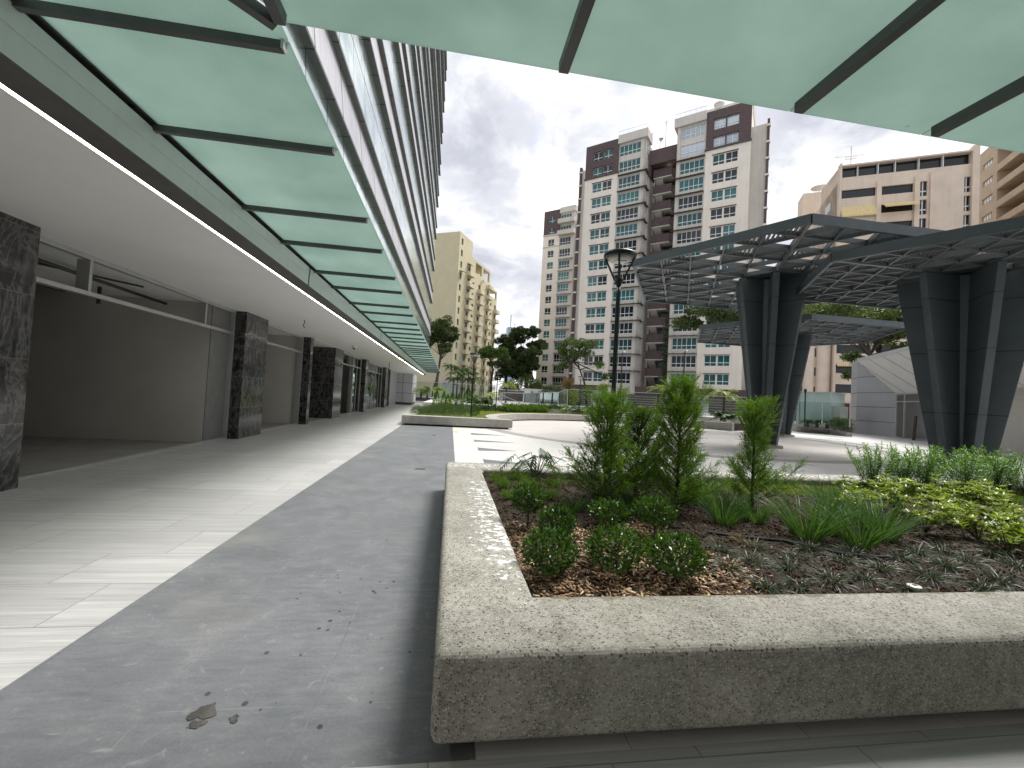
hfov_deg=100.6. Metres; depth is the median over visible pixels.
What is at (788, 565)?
grass tuft
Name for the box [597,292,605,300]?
window
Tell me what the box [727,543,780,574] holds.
grass tuft
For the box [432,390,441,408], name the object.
cone conifer
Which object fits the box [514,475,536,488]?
feathery tuft
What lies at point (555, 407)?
hedge shrub
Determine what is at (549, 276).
window
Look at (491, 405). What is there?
round shrub
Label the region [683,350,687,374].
street light
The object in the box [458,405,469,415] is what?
grey green shrub
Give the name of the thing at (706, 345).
window
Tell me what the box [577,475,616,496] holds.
strap plant
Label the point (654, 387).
palm tree
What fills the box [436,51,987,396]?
sky
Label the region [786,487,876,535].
strap plant
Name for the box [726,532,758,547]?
grass tuft
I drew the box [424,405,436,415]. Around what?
grey green shrub
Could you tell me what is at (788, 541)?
drip pipe
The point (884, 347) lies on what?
ribbon window
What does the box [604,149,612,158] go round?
window
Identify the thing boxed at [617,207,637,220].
bay window
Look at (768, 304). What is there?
steel pergola
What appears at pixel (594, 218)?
window
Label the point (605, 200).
window
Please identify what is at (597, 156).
window
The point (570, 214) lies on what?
bay window
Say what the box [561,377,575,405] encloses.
tree
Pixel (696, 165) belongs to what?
bay window
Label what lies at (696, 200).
bay window
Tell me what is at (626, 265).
bay window
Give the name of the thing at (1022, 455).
narrow leaf plant
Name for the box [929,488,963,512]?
leafy shrub
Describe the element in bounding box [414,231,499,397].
apartment block
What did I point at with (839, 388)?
ribbon window
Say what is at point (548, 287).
window
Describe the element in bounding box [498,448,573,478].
split leaf plant
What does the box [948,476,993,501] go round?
leafy shrub
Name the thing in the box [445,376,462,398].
palm tree
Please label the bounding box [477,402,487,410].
round shrub
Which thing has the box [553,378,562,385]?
bay window
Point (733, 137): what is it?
window
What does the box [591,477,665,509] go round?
strap plant
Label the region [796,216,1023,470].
steel pergola
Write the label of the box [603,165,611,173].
window
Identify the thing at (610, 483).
strap plant
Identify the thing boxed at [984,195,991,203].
window
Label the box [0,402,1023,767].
paving arcade
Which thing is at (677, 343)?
bay window
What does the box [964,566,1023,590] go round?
grass tuft
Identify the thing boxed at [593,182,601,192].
window
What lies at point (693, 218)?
bay window
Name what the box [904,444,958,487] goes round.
narrow leaf plant
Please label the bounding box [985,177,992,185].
window
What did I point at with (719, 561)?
grass tuft
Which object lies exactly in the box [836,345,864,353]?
ribbon window
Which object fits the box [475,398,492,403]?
shrub
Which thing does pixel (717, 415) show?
palm tree
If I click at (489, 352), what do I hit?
tree
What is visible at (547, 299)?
window
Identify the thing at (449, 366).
palm tree
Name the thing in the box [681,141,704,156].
bay window
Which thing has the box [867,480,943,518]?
leafy shrub
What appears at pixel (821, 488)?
strap plant
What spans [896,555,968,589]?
grass tuft
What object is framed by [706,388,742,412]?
palm tree
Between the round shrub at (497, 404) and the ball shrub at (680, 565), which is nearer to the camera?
the ball shrub at (680, 565)
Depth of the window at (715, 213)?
71.22 m
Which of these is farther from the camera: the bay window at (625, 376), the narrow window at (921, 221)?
the bay window at (625, 376)
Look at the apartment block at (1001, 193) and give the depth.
67.57 m
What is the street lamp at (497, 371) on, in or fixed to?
on the lawn ground at (479, 413)
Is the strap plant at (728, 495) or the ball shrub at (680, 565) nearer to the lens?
the ball shrub at (680, 565)
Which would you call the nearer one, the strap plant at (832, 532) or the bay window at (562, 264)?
the strap plant at (832, 532)
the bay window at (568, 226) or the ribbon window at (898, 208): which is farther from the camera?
the bay window at (568, 226)
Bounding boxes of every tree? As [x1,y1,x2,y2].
[413,386,430,398]
[418,390,434,398]
[424,386,447,397]
[429,314,459,388]
[430,341,451,396]
[442,363,461,376]
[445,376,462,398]
[447,369,465,398]
[452,367,472,396]
[460,371,479,387]
[462,376,481,391]
[465,394,488,402]
[475,345,510,399]
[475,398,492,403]
[484,392,499,400]
[487,331,528,381]
[498,381,516,402]
[507,325,547,387]
[556,336,611,406]
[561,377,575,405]
[597,383,610,390]
[645,384,668,403]
[668,297,835,330]
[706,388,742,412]
[708,411,730,421]
[721,414,738,421]
[802,303,907,355]
[839,348,864,380]
[865,315,904,352]
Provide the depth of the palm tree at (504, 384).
54.91 m
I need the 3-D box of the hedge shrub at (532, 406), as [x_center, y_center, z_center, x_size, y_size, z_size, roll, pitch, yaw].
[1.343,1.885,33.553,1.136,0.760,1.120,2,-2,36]
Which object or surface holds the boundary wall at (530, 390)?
on the terrace
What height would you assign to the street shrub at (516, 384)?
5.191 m
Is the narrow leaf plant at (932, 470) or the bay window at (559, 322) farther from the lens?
the bay window at (559, 322)
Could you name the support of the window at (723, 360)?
in the apartment tower at (705, 177)
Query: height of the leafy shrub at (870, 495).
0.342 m
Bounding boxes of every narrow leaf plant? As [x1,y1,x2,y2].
[844,441,902,489]
[845,443,907,488]
[875,441,937,491]
[884,444,928,489]
[893,444,966,492]
[903,442,961,489]
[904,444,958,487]
[934,445,1012,496]
[935,445,995,493]
[943,448,982,490]
[971,445,1019,485]
[972,449,1023,494]
[978,445,1023,492]
[985,452,1023,492]
[1003,452,1023,493]
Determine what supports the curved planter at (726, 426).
on the paving plaza
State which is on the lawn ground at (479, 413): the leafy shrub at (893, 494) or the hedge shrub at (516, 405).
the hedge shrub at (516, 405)
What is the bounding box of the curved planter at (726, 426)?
[683,419,744,430]
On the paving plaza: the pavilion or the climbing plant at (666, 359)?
the pavilion
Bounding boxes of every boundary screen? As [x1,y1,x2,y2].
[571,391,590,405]
[626,394,696,411]
[708,397,746,414]
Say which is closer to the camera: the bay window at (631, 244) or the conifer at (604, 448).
the conifer at (604, 448)
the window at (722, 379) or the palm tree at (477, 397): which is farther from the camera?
the window at (722, 379)
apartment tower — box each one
[536,204,577,390]
[565,100,770,398]
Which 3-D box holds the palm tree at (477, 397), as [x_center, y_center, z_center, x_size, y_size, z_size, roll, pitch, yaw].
[-3.261,1.761,39.921,2.645,1.595,2.836,2,-2,43]
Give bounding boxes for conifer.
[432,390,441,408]
[440,391,446,402]
[443,394,451,409]
[450,391,455,405]
[455,392,461,405]
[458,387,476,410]
[544,380,663,503]
[589,403,676,494]
[625,370,734,511]
[719,394,813,507]
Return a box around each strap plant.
[548,489,594,512]
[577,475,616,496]
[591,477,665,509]
[595,471,621,494]
[652,470,718,505]
[669,462,724,494]
[674,458,747,505]
[683,485,767,525]
[701,475,757,512]
[723,486,785,523]
[747,478,876,542]
[780,477,881,521]
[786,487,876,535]
[787,476,857,504]
[798,488,938,549]
[810,476,905,520]
[811,485,948,542]
[842,495,921,530]
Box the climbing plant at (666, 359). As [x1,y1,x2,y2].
[658,310,669,384]
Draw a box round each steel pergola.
[632,213,981,448]
[697,314,904,436]
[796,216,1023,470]
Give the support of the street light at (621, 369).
on the terrace
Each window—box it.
[541,377,546,383]
[542,354,547,360]
[542,366,546,372]
[543,331,548,337]
[544,319,549,325]
[545,296,550,302]
[545,308,549,314]
[546,273,551,280]
[546,285,551,291]
[547,262,552,268]
[548,239,553,245]
[548,250,553,257]
[549,216,554,223]
[549,228,554,234]
[553,366,563,373]
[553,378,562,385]
[554,342,563,349]
[554,354,563,361]
[555,330,565,337]
[556,307,566,314]
[556,319,565,326]
[557,283,567,291]
[557,295,567,302]
[558,271,568,279]
[559,248,569,256]
[559,260,568,267]
[560,236,570,244]
[561,213,571,217]
[561,225,570,229]
[583,372,591,380]
[584,356,592,364]
[585,324,593,333]
[586,308,594,317]
[587,293,595,301]
[588,277,596,285]
[589,245,597,254]
[589,261,597,270]
[590,230,598,239]
[591,214,599,223]
[592,198,600,207]
[593,167,601,176]
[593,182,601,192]
[593,372,601,381]
[594,151,602,161]
[594,356,602,363]
[595,324,603,332]
[595,340,603,348]
[596,308,604,316]
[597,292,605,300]
[598,276,606,284]
[599,244,607,253]
[599,260,606,268]
[600,228,608,237]
[601,212,609,221]
[602,180,611,190]
[602,196,610,205]
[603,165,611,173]
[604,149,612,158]
[609,372,629,383]
[610,339,631,349]
[610,356,630,366]
[611,322,632,333]
[612,306,632,317]
[613,289,633,300]
[614,261,631,268]
[614,273,634,284]
[615,240,635,249]
[616,223,636,236]
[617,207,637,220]
[618,174,639,188]
[618,190,638,203]
[619,158,639,172]
[620,141,640,156]
[671,356,695,366]
[671,373,694,382]
[672,337,696,348]
[673,320,696,331]
[674,304,693,313]
[677,230,700,243]
[678,194,702,208]
[678,212,701,226]
[679,176,702,191]
[680,159,703,174]
[681,123,705,139]
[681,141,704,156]
[682,252,699,256]
[704,355,715,365]
[704,374,714,384]
[705,343,716,347]
[710,226,721,237]
[711,190,722,201]
[711,208,721,219]
[712,172,723,183]
[713,153,724,165]
[714,117,725,129]
[714,135,724,146]
[717,355,729,365]
[717,374,728,384]
[722,244,733,248]
[723,206,735,217]
[723,224,734,235]
[724,187,735,198]
[725,169,736,180]
[726,150,737,162]
[727,114,738,125]
[727,132,738,143]
[813,202,830,257]
[835,384,850,392]
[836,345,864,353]
[836,365,851,372]
[841,188,874,198]
[842,154,968,177]
[881,204,911,212]
[881,345,890,352]
[882,184,912,194]
[888,221,911,225]
[919,219,924,227]
[920,182,925,195]
[920,200,925,214]
[963,215,967,226]
[964,177,968,191]
[964,196,968,210]
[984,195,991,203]
[984,212,991,220]
[985,159,992,168]
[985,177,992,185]
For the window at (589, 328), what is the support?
in the apartment tower at (705, 177)
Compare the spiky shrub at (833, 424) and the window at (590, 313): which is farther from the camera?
the window at (590, 313)
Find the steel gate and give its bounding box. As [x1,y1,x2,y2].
[499,392,523,403]
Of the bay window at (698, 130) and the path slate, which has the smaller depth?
the path slate
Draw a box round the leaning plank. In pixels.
[912,416,917,440]
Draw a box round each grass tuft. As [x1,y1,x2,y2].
[705,534,745,557]
[709,554,755,575]
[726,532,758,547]
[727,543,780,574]
[734,535,773,552]
[735,568,792,594]
[763,551,821,583]
[769,548,821,563]
[778,570,823,593]
[790,537,840,557]
[803,562,862,593]
[818,547,864,568]
[830,540,886,561]
[843,563,897,590]
[859,559,913,576]
[882,575,933,592]
[883,538,947,559]
[884,546,922,563]
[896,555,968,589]
[914,540,977,559]
[920,552,987,576]
[945,547,1002,573]
[956,573,1009,591]
[962,544,1016,560]
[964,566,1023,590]
[987,552,1023,572]
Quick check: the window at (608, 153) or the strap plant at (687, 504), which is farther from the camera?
the window at (608, 153)
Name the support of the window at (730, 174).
in the apartment tower at (705, 177)
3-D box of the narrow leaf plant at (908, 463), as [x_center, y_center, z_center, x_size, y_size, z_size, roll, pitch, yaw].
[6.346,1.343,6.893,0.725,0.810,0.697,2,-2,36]
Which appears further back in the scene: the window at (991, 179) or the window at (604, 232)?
the window at (604, 232)
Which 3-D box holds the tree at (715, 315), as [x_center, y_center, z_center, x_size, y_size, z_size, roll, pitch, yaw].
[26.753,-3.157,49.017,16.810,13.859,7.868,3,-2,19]
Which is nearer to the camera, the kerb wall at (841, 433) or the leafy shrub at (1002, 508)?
the leafy shrub at (1002, 508)
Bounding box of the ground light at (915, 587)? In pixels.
[906,583,922,590]
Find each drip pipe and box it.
[634,518,680,528]
[707,530,889,558]
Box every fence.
[415,382,494,403]
[524,389,567,405]
[567,389,745,411]
[793,392,847,430]
[806,401,850,426]
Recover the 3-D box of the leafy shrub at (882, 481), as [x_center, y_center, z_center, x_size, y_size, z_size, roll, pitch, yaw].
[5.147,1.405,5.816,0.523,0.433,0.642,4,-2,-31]
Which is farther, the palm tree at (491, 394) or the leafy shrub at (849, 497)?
the palm tree at (491, 394)
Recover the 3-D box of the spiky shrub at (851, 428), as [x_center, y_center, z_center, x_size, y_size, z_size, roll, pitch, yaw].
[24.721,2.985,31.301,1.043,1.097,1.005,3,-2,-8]
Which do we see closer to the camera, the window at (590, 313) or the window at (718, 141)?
the window at (718, 141)
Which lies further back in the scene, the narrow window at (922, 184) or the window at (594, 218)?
the window at (594, 218)
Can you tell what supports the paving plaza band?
on the paving plaza
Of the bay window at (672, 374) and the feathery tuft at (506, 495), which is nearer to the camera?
the feathery tuft at (506, 495)
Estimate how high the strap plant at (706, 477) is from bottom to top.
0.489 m
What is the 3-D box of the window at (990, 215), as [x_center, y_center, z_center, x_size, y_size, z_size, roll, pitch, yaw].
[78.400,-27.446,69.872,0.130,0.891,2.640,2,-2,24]
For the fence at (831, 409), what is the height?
2.960 m
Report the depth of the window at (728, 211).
70.15 m
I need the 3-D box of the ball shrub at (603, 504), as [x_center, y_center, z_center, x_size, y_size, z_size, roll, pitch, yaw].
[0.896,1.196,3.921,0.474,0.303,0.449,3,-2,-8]
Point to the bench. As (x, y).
(419, 399)
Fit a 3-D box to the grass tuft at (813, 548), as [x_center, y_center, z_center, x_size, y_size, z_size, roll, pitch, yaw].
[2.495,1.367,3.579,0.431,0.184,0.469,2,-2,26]
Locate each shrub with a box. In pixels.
[409,407,422,414]
[419,405,430,414]
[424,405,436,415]
[434,404,446,415]
[440,404,453,415]
[450,405,460,416]
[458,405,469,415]
[469,409,479,415]
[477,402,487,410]
[487,401,496,410]
[489,403,500,410]
[500,379,519,389]
[500,404,515,411]
[507,402,518,411]
[509,480,547,527]
[517,373,536,389]
[518,403,528,411]
[518,521,580,576]
[526,404,535,411]
[527,378,543,388]
[535,403,546,411]
[536,502,577,533]
[540,382,564,392]
[550,404,560,409]
[556,405,570,411]
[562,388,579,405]
[568,405,579,413]
[578,406,589,414]
[582,521,650,574]
[586,496,633,526]
[630,492,679,537]
[642,527,712,580]
[826,417,841,431]
[832,417,844,430]
[832,475,857,492]
[834,487,868,519]
[837,418,850,430]
[839,483,877,501]
[839,487,886,508]
[841,418,856,430]
[859,472,914,497]
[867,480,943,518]
[872,475,911,490]
[875,478,932,510]
[902,494,958,532]
[912,473,975,496]
[915,482,950,502]
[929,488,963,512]
[929,500,984,521]
[946,502,1007,539]
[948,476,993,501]
[957,480,1013,509]
[959,481,1023,516]
[978,490,1023,524]
[981,514,1023,552]
[985,455,1023,495]
[989,507,1023,542]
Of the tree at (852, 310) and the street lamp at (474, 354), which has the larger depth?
the tree at (852, 310)
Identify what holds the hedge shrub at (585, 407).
on the terrace
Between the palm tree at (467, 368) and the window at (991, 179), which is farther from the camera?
the window at (991, 179)
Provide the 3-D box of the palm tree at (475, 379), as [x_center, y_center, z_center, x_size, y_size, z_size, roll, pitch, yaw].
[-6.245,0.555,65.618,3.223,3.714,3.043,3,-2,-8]
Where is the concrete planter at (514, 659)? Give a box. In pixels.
[430,462,1023,743]
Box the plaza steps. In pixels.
[617,414,672,424]
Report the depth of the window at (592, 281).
82.64 m
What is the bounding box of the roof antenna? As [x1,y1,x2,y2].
[835,146,867,163]
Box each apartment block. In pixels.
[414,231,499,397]
[795,145,980,417]
[978,147,1023,253]
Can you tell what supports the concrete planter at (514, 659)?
on the paving plaza
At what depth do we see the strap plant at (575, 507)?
4.41 m
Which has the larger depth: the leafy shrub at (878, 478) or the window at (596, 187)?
the window at (596, 187)
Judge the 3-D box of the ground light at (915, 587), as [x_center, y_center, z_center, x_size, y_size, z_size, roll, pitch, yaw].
[2.808,1.414,2.965,0.084,0.024,0.084,3,-2,-8]
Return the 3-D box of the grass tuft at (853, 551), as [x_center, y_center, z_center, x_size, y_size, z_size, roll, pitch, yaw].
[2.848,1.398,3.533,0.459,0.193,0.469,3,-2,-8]
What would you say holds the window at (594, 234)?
in the apartment tower at (705, 177)
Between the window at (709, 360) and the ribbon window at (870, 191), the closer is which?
the ribbon window at (870, 191)
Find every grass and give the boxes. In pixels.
[422,409,575,417]
[701,482,1023,499]
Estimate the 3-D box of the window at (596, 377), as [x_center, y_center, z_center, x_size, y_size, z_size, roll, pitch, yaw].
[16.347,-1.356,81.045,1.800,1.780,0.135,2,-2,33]
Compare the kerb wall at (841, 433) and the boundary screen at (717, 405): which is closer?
the kerb wall at (841, 433)
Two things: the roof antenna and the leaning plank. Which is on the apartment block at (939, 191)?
the roof antenna
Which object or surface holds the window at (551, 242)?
in the apartment tower at (557, 277)
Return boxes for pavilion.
[851,346,1023,454]
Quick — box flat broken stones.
[187,702,216,728]
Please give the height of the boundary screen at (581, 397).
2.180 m
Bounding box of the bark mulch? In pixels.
[486,477,1023,596]
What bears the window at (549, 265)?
in the apartment tower at (557, 277)
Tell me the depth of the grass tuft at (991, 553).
3.71 m
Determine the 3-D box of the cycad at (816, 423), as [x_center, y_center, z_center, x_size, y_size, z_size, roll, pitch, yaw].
[23.512,3.037,32.769,1.163,0.671,1.132,4,-2,-32]
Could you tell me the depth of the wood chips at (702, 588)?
2.86 m
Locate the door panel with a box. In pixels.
[796,393,804,423]
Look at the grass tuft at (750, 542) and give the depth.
3.59 m
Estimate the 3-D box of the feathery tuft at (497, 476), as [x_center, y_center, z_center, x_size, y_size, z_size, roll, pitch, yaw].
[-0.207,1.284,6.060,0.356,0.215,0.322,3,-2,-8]
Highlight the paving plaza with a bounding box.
[453,425,1023,759]
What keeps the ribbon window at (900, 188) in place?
in the apartment block at (939, 191)
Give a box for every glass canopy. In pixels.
[10,0,440,372]
[260,0,1023,152]
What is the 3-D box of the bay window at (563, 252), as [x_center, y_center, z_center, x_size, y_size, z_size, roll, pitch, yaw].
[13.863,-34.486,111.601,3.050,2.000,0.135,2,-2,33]
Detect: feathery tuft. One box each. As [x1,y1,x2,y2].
[486,469,508,480]
[492,475,515,488]
[499,485,514,498]
[506,466,524,479]
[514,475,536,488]
[516,472,540,484]
[541,474,565,487]
[541,483,561,498]
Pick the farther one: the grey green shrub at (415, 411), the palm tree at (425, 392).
the palm tree at (425, 392)
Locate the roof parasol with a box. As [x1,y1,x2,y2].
[810,184,825,209]
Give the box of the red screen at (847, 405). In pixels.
[844,403,849,423]
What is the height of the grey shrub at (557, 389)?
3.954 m
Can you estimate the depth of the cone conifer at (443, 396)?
31.49 m
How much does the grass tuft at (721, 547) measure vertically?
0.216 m
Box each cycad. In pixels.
[799,419,814,426]
[807,420,825,427]
[819,419,832,428]
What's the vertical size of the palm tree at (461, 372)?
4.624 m
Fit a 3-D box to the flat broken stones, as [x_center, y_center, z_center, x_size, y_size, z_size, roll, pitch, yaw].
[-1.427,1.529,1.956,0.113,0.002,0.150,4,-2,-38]
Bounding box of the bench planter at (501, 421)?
[401,406,603,428]
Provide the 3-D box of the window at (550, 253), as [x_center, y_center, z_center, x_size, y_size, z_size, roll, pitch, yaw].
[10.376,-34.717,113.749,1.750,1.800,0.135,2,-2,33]
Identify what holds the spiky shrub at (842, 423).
on the kerb wall at (841, 433)
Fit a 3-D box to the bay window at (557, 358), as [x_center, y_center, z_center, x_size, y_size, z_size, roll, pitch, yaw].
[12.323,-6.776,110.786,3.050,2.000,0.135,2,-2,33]
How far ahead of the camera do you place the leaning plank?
30.65 m
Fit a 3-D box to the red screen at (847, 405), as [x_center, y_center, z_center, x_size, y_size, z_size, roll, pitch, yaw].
[28.431,2.660,36.696,0.100,2.000,1.505,3,-2,-11]
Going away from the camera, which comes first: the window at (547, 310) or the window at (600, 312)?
the window at (600, 312)
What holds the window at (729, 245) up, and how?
in the apartment tower at (705, 177)
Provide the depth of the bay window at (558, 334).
110.91 m
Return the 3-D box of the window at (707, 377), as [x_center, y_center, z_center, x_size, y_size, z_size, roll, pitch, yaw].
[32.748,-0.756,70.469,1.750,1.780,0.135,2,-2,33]
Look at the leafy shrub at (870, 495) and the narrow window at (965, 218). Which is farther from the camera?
the narrow window at (965, 218)
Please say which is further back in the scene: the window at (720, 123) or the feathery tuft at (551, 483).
the window at (720, 123)
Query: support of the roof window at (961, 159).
in the apartment block at (939, 191)
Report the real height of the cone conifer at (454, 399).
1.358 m
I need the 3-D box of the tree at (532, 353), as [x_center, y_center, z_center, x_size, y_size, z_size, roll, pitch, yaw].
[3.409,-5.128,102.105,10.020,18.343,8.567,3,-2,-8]
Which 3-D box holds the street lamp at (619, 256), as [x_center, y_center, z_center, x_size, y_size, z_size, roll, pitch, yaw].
[1.551,-0.261,6.417,0.490,3.450,0.490,3,-2,-8]
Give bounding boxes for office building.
[0,0,446,491]
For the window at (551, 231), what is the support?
in the apartment tower at (557, 277)
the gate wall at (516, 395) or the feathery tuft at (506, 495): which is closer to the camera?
the feathery tuft at (506, 495)
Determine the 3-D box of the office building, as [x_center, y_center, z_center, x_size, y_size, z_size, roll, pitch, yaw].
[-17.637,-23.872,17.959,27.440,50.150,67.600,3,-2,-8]
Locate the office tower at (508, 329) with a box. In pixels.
[503,315,516,388]
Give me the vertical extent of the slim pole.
2.770 m
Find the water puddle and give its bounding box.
[229,714,238,722]
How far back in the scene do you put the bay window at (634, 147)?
80.07 m
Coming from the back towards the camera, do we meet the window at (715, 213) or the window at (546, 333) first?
the window at (546, 333)
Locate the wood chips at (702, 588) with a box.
[503,517,766,597]
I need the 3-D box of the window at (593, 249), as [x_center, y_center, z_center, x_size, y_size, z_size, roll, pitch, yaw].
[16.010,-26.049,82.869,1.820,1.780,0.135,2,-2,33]
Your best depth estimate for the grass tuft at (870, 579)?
3.04 m
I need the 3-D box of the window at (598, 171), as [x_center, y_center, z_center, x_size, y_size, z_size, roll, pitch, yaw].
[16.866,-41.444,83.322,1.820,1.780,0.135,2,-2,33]
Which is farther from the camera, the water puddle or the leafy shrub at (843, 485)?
the leafy shrub at (843, 485)
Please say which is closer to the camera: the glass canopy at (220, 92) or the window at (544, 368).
the glass canopy at (220, 92)
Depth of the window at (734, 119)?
70.64 m
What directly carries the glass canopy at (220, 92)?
attached to the office building
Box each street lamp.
[470,353,478,416]
[495,367,500,409]
[578,376,582,406]
[604,248,636,481]
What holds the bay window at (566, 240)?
in the apartment tower at (557, 277)
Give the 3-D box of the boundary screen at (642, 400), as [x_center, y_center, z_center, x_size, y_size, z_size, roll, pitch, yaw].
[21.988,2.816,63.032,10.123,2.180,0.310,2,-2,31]
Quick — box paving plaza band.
[486,428,902,463]
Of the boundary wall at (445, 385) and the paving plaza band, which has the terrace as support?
the boundary wall at (445, 385)
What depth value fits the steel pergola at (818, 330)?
26.33 m
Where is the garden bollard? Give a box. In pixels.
[1007,484,1012,502]
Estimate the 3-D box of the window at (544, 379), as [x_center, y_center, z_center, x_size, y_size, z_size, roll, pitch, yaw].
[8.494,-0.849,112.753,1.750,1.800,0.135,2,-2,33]
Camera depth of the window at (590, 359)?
82.16 m
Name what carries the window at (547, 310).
in the apartment tower at (557, 277)
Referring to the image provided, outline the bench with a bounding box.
[415,396,433,400]
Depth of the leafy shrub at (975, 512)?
4.69 m
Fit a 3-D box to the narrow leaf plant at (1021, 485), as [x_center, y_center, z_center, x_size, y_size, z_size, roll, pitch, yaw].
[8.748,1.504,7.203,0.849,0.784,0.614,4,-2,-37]
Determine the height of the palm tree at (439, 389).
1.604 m
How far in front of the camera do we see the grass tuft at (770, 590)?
2.83 m
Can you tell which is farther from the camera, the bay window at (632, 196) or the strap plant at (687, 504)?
the bay window at (632, 196)
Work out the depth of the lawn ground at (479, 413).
24.18 m
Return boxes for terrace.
[423,398,851,432]
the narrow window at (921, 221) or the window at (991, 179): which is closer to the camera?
the narrow window at (921, 221)
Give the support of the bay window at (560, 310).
in the apartment tower at (557, 277)
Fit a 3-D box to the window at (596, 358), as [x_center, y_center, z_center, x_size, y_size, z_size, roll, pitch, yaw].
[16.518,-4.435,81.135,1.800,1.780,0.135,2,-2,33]
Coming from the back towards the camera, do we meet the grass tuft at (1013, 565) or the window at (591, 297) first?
the window at (591, 297)
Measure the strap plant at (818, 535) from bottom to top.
0.558 m
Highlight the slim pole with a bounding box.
[804,389,806,426]
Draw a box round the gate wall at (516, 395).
[498,389,523,401]
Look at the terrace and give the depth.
37.03 m
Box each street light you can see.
[620,351,624,398]
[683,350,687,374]
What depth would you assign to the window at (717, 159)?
71.52 m
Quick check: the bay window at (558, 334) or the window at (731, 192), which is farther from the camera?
the bay window at (558, 334)
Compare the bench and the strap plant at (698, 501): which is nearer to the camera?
the strap plant at (698, 501)
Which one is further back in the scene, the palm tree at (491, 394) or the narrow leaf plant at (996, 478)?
the palm tree at (491, 394)
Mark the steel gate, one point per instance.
(501, 400)
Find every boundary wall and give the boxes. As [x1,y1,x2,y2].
[439,380,459,398]
[524,388,551,392]
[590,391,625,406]
[698,396,708,412]
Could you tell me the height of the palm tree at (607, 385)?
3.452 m
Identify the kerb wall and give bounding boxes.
[792,426,832,433]
[830,431,851,436]
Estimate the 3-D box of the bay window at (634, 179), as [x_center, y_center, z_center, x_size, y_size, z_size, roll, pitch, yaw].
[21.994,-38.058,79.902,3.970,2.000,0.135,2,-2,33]
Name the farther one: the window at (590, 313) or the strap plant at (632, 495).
the window at (590, 313)
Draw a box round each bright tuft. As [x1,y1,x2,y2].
[792,487,820,495]
[957,495,992,502]
[994,496,1023,503]
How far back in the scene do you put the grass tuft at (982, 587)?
3.05 m
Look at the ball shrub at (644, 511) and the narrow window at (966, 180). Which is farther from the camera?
the narrow window at (966, 180)
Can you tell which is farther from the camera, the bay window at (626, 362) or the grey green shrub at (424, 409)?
the bay window at (626, 362)
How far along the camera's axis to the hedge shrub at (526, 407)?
32.73 m
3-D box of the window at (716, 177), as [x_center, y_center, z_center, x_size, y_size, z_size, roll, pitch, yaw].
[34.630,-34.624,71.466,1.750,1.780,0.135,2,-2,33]
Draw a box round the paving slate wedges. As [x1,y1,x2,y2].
[471,433,1017,470]
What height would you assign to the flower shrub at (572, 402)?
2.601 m
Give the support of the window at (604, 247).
in the apartment tower at (705, 177)
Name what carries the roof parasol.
on the apartment block at (939, 191)
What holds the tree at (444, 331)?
on the terrace
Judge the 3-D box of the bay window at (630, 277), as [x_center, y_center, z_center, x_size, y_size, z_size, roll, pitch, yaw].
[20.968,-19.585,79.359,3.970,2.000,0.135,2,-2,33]
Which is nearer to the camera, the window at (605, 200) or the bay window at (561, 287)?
the window at (605, 200)
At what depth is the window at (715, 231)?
71.15 m
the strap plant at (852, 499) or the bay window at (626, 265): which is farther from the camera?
the bay window at (626, 265)
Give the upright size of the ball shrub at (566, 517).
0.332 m
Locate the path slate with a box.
[0,425,475,767]
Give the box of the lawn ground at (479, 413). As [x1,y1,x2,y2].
[418,408,581,417]
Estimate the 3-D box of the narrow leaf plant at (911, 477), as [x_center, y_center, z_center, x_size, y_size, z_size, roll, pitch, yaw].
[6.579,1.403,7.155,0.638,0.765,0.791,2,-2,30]
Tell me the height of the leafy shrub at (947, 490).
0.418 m
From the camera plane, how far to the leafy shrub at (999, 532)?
3.80 m
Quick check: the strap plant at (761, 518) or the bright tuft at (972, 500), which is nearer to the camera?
the strap plant at (761, 518)
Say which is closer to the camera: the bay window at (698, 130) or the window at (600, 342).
the bay window at (698, 130)
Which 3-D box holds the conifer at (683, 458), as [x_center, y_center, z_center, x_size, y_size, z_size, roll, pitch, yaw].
[1.777,0.629,4.651,0.909,1.619,0.951,4,-2,-29]

